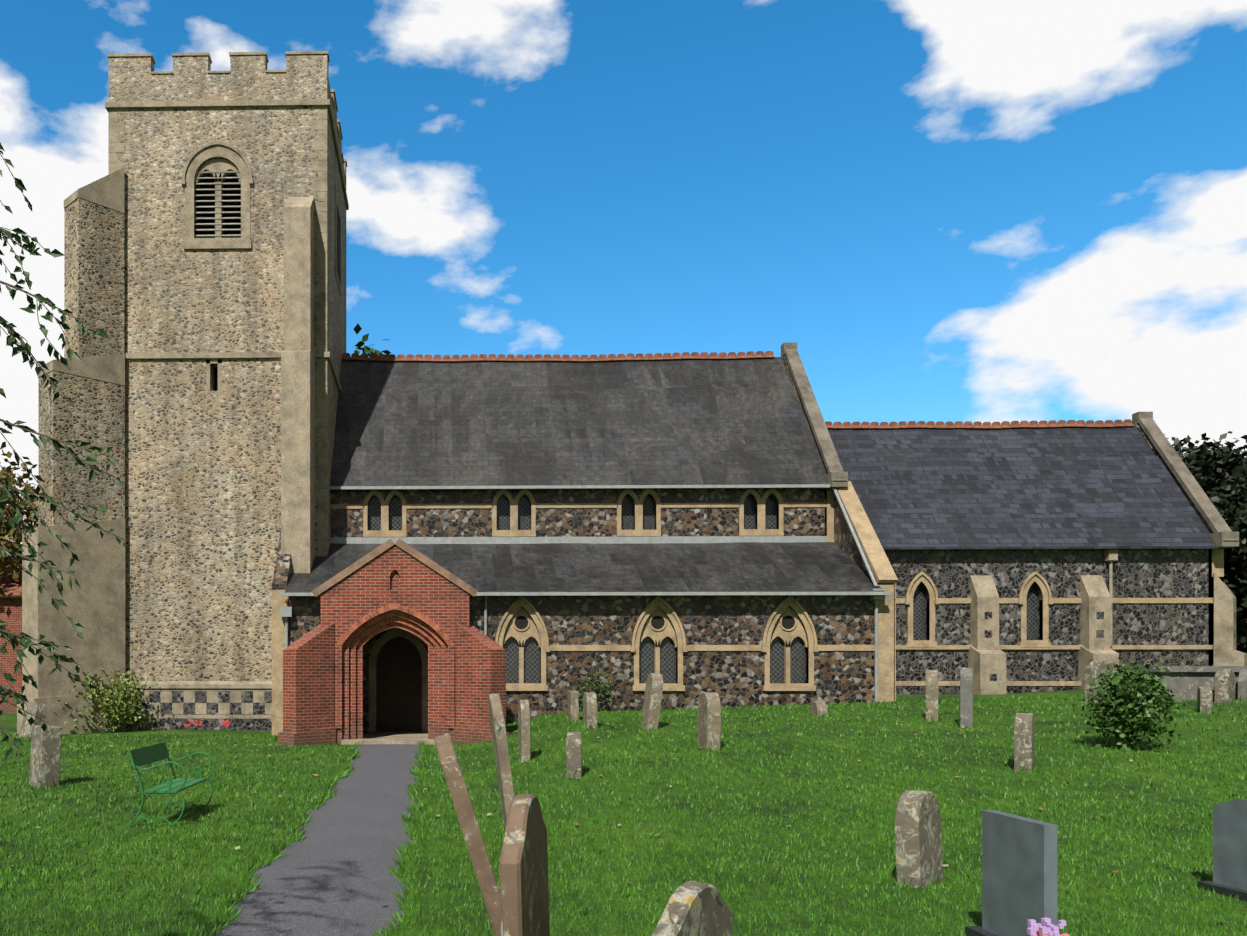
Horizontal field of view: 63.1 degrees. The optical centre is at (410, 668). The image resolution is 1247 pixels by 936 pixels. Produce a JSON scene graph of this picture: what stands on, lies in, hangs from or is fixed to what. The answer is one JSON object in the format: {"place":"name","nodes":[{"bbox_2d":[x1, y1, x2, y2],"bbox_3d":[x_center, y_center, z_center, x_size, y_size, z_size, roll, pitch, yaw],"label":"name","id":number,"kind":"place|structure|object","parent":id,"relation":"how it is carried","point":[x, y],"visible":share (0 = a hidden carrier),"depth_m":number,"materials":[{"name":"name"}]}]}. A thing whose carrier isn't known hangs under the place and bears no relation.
{"place":"outdoors","nodes":[
{"label":"outdoors","id":0,"kind":"place"},
{"bbox_2d":[0,143,126,760],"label":"branches","id":1,"kind":"object","parent":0,"point":[7,491],"visible":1,"depth_m":5.02,"materials":[{"name":"green plant"}]},
{"bbox_2d":[109,106,345,680],"bbox_3d":[-5.606,-7.076,32.079,6.450,19.000,6.450,0,0,1],"label":"tower shaft","id":2,"kind":"object","parent":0,"point":[202,501],"visible":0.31,"depth_m":28.87,"materials":[{"name":"beige stone"}]},
{"bbox_2d":[211,744,422,935],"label":"path","id":3,"kind":"structure","parent":0,"point":[336,861],"depth_m":9.01,"materials":[{"name":"grey asphalt"}]},
{"bbox_2d":[330,351,827,485],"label":"roof","id":4,"kind":"structure","parent":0,"point":[703,418],"depth_m":31.18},
{"bbox_2d":[272,342,897,734],"bbox_3d":[4.734,-4.246,31.509,16.850,13.340,10.650,0,0,1],"label":"nave stone trim","id":5,"kind":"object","parent":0,"point":[851,533],"visible":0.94,"depth_m":27.05,"materials":[{"name":"beige stone"}]},
{"bbox_2d":[331,488,826,536],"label":"clerestory wall","id":6,"kind":"structure","parent":5,"relation":"on","point":[578,522],"depth_m":29.63,"materials":[{"name":"grey stone"}]},
{"bbox_2d":[285,542,884,592],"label":"aisle roof","id":7,"kind":"structure","parent":5,"relation":"on","point":[726,567],"depth_m":27.83,"materials":[{"name":"stone"}]},
{"bbox_2d":[0,690,1246,935],"bbox_3d":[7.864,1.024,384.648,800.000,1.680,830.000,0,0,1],"label":"ground","id":8,"kind":"structure","parent":0,"point":[10,724],"depth_m":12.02,"materials":[{"name":"green plant"}]},
{"bbox_2d":[0,559,21,712],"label":"house","id":9,"kind":"structure","parent":8,"relation":"on","point":[11,614],"depth_m":40.09,"materials":[{"name":"red brick"}]},
{"bbox_2d":[0,450,37,602],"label":"tree","id":10,"kind":"object","parent":8,"relation":"on","point":[8,534],"visible":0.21,"depth_m":41.09,"materials":[{"name":"green plant"}]},
{"bbox_2d":[19,701,45,737],"bbox_3d":[-9.903,1.512,25.694,0.600,1.282,0.280,0,-15,41],"label":"headstone","id":11,"kind":"object","parent":8,"relation":"on","point":[37,709],"visible":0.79,"depth_m":25.60,"materials":[{"name":"beige stone"}]},
{"bbox_2d":[29,725,61,787],"bbox_3d":[-5.778,1.558,15.520,0.313,1.289,0.500,4,-2,-39],"label":"headstone","id":12,"kind":"object","parent":8,"relation":"on","point":[45,760],"visible":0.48,"depth_m":15.35,"materials":[{"name":"grey stone"}]},
{"bbox_2d":[62,665,157,733],"bbox_3d":[-9.148,0.860,28.223,3.925,2.584,2.601,0,0,1],"label":"bush","id":13,"kind":"object","parent":8,"relation":"on","point":[110,705],"visible":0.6,"depth_m":27.92,"materials":[{"name":"green plant"}]},
{"bbox_2d":[129,742,214,825],"bbox_3d":[-2.928,1.405,12.162,0.680,0.886,1.350,0,0,3],"label":"garden bench","id":14,"kind":"object","parent":8,"relation":"on","point":[139,757],"visible":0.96,"depth_m":11.95,"materials":[{"name":"green metal"}]},
{"bbox_2d":[17,51,348,733],"bbox_3d":[-6.618,-7.826,31.110,8.772,20.500,8.772,0,0,1],"label":"tower stone trim","id":15,"kind":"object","parent":8,"relation":"on","point":[91,384],"visible":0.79,"depth_m":28.40,"materials":[{"name":"beige stone"}]},
{"bbox_2d":[184,719,229,730],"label":"red flowers","id":16,"kind":"object","parent":8,"relation":"on","point":[226,723],"visible":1,"depth_m":28.39,"materials":[{"name":"red plant"}]},
{"bbox_2d":[353,324,390,357],"bbox_3d":[-1.561,-5.956,42.713,10.349,15.962,10.578,0,0,1],"label":"tree","id":17,"kind":"object","parent":8,"relation":"on","point":[369,351],"depth_m":39.80,"materials":[{"name":"green plant"}]},
{"bbox_2d":[278,539,510,745],"bbox_3d":[-0.365,-0.357,24.814,5.510,5.562,4.055,0,0,1],"label":"porch","id":18,"kind":"object","parent":8,"relation":"on","point":[398,685],"visible":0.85,"depth_m":23.66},
{"bbox_2d":[321,545,468,743],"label":"porch front wall","id":19,"kind":"structure","parent":18,"relation":"attached to","point":[394,574],"depth_m":23.76,"materials":[{"name":"red brick"}]},
{"bbox_2d":[434,733,500,935],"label":"headstone","id":20,"kind":"object","parent":8,"relation":"on","point":[470,828],"visible":1,"depth_m":6.29,"materials":[{"name":"brown stone"}]},
{"bbox_2d":[488,693,514,829],"bbox_3d":[0.963,1.206,9.949,0.104,1.919,0.650,-8,0,1],"label":"headstone","id":21,"kind":"object","parent":8,"relation":"on","point":[502,758],"visible":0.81,"depth_m":9.63,"materials":[{"name":"grey stone"}]},
{"bbox_2d":[518,700,529,761],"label":"headstone","id":22,"kind":"object","parent":8,"relation":"on","point":[524,728],"visible":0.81,"depth_m":17.53,"materials":[{"name":"beige stone"}]},
{"bbox_2d":[499,794,549,935],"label":"headstone","id":23,"kind":"object","parent":8,"relation":"on","point":[524,888],"visible":1,"depth_m":3.58,"materials":[{"name":"brown stone"}]},
{"bbox_2d":[568,691,578,721],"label":"headstone","id":24,"kind":"object","parent":8,"relation":"on","point":[573,704],"visible":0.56,"depth_m":22.83,"materials":[{"name":"beige stone"}]},
{"bbox_2d":[566,732,581,779],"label":"headstone","id":25,"kind":"object","parent":8,"relation":"on","point":[574,752],"visible":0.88,"depth_m":14.69,"materials":[{"name":"grey stone"}]},
{"bbox_2d":[288,595,874,731],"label":"aisle wall","id":26,"kind":"structure","parent":8,"relation":"on","point":[733,678],"depth_m":26.57,"materials":[{"name":"grey stone"}]},
{"bbox_2d":[583,692,596,728],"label":"headstone","id":27,"kind":"object","parent":8,"relation":"on","point":[589,707],"visible":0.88,"depth_m":21.10,"materials":[{"name":"beige stone"}]},
{"bbox_2d":[568,660,621,710],"bbox_3d":[4.899,0.595,26.465,1.512,1.627,0.946,0,0,1],"label":"shrub","id":28,"kind":"object","parent":8,"relation":"on","point":[607,693],"visible":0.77,"depth_m":26.36,"materials":[{"name":"green plant"}]},
{"bbox_2d":[9,701,1226,921],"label":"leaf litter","id":29,"kind":"object","parent":8,"relation":"on","point":[679,749],"visible":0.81,"depth_m":13.23,"materials":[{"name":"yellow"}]},
{"bbox_2d":[641,673,662,729],"bbox_3d":[5.053,0.854,20.642,0.229,1.510,0.620,7,0,1],"label":"headstone","id":30,"kind":"object","parent":8,"relation":"on","point":[652,700],"visible":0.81,"depth_m":20.34,"materials":[{"name":"beige stone"}]},
{"bbox_2d":[651,881,732,935],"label":"headstone","id":31,"kind":"object","parent":8,"relation":"on","point":[693,908],"visible":1,"depth_m":4.16,"materials":[{"name":"grey stone"}]},
{"bbox_2d":[697,692,720,749],"bbox_3d":[5.197,1.075,17.131,0.229,1.316,0.620,1,0,1],"label":"headstone","id":32,"kind":"object","parent":8,"relation":"on","point":[709,717],"visible":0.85,"depth_m":16.85,"materials":[{"name":"beige stone"}]},
{"bbox_2d":[810,701,827,716],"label":"headstone","id":33,"kind":"object","parent":8,"relation":"on","point":[817,708],"visible":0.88,"depth_m":21.91,"materials":[{"name":"beige stone"}]},
{"bbox_2d":[895,790,942,887],"bbox_3d":[4.239,1.578,8.190,0.500,1.112,0.186,0,-2,-43],"label":"headstone","id":34,"kind":"object","parent":8,"relation":"on","point":[918,838],"visible":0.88,"depth_m":8.06,"materials":[{"name":"grey stone"}]},
{"bbox_2d":[925,670,937,720],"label":"headstone","id":35,"kind":"object","parent":8,"relation":"on","point":[931,692],"visible":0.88,"depth_m":20.59,"materials":[{"name":"beige stone"}]},
{"bbox_2d":[960,668,972,727],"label":"headstone","id":36,"kind":"object","parent":8,"relation":"on","point":[966,694],"visible":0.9,"depth_m":19.42,"materials":[{"name":"grey stone"}]},
{"bbox_2d":[965,810,1056,935],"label":"granite stone","id":37,"kind":"object","parent":8,"relation":"on","point":[1019,871],"visible":0.92,"depth_m":6.13,"materials":[{"name":"grey stone"}]},
{"bbox_2d":[1014,713,1034,771],"bbox_3d":[9.082,1.251,14.540,0.218,1.177,0.550,0,0,36],"label":"headstone","id":38,"kind":"object","parent":8,"relation":"on","point":[1024,739],"visible":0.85,"depth_m":14.34,"materials":[{"name":"grey stone"}]},
{"bbox_2d":[1027,917,1068,935],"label":"grave flowers","id":39,"kind":"object","parent":8,"relation":"on","point":[1045,927],"visible":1,"depth_m":5.74,"materials":[{"name":"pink plant"}]},
{"bbox_2d":[896,412,1246,694],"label":"chancel stone trim","id":40,"kind":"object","parent":8,"relation":"on","point":[1096,600],"visible":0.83,"depth_m":29.71,"materials":[{"name":"beige stone"}]},
{"bbox_2d":[1085,660,1116,702],"bbox_3d":[16.480,0.470,23.468,0.780,1.330,0.263,0,0,-21],"label":"headstone","id":41,"kind":"object","parent":8,"relation":"on","point":[1096,666],"visible":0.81,"depth_m":23.33,"materials":[{"name":"grey stone"}]},
{"bbox_2d":[1065,657,1187,749],"bbox_3d":[11.868,0.634,16.250,1.522,1.651,1.847,0,0,44],"label":"lawn bush","id":42,"kind":"object","parent":8,"relation":"on","point":[1132,696],"visible":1,"depth_m":16.05,"materials":[{"name":"green plant"}]},
{"bbox_2d":[1127,666,1246,700],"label":"stone wall","id":43,"kind":"structure","parent":8,"relation":"on","point":[1185,682],"depth_m":22.78,"materials":[{"name":"grey stone"}]},
{"bbox_2d":[1197,687,1212,712],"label":"headstone","id":44,"kind":"object","parent":8,"relation":"on","point":[1204,696],"visible":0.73,"depth_m":20.50,"materials":[{"name":"beige stone"}]},
{"bbox_2d":[1167,431,1246,653],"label":"yew","id":45,"kind":"object","parent":8,"relation":"on","point":[1224,493],"visible":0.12,"depth_m":33.00,"materials":[{"name":"green plant"}]},
{"bbox_2d":[1197,799,1246,901],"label":"granite stone","id":46,"kind":"object","parent":8,"relation":"on","point":[1229,847],"visible":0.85,"depth_m":7.88,"materials":[{"name":"grey stone"}]},
{"bbox_2d":[1214,669,1234,702],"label":"headstone","id":47,"kind":"object","parent":8,"relation":"on","point":[1224,683],"visible":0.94,"depth_m":22.06,"materials":[{"name":"beige stone"}]},
{"bbox_2d":[1215,458,1246,648],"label":"yew","id":48,"kind":"object","parent":8,"relation":"on","point":[1229,509],"visible":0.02,"depth_m":35.19,"materials":[{"name":"green plant"}]},
{"bbox_2d":[1238,670,1246,700],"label":"headstone","id":49,"kind":"object","parent":8,"relation":"on","point":[1242,683],"visible":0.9,"depth_m":22.29,"materials":[{"name":"grey stone"}]},
{"bbox_2d":[0,0,1246,543],"label":"sky","id":50,"kind":"structure","parent":0,"point":[991,211],"materials":[{"name":"blue"}]},
{"bbox_2d":[884,549,1223,680],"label":"chancel wall","id":51,"kind":"structure","parent":0,"point":[1160,573],"depth_m":29.82,"materials":[{"name":"grey stone"}]},
{"bbox_2d":[825,419,1218,548],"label":"roof","id":52,"kind":"structure","parent":51,"relation":"on","point":[1079,484],"depth_m":31.12,"materials":[{"name":"grey stone"}]}
]}

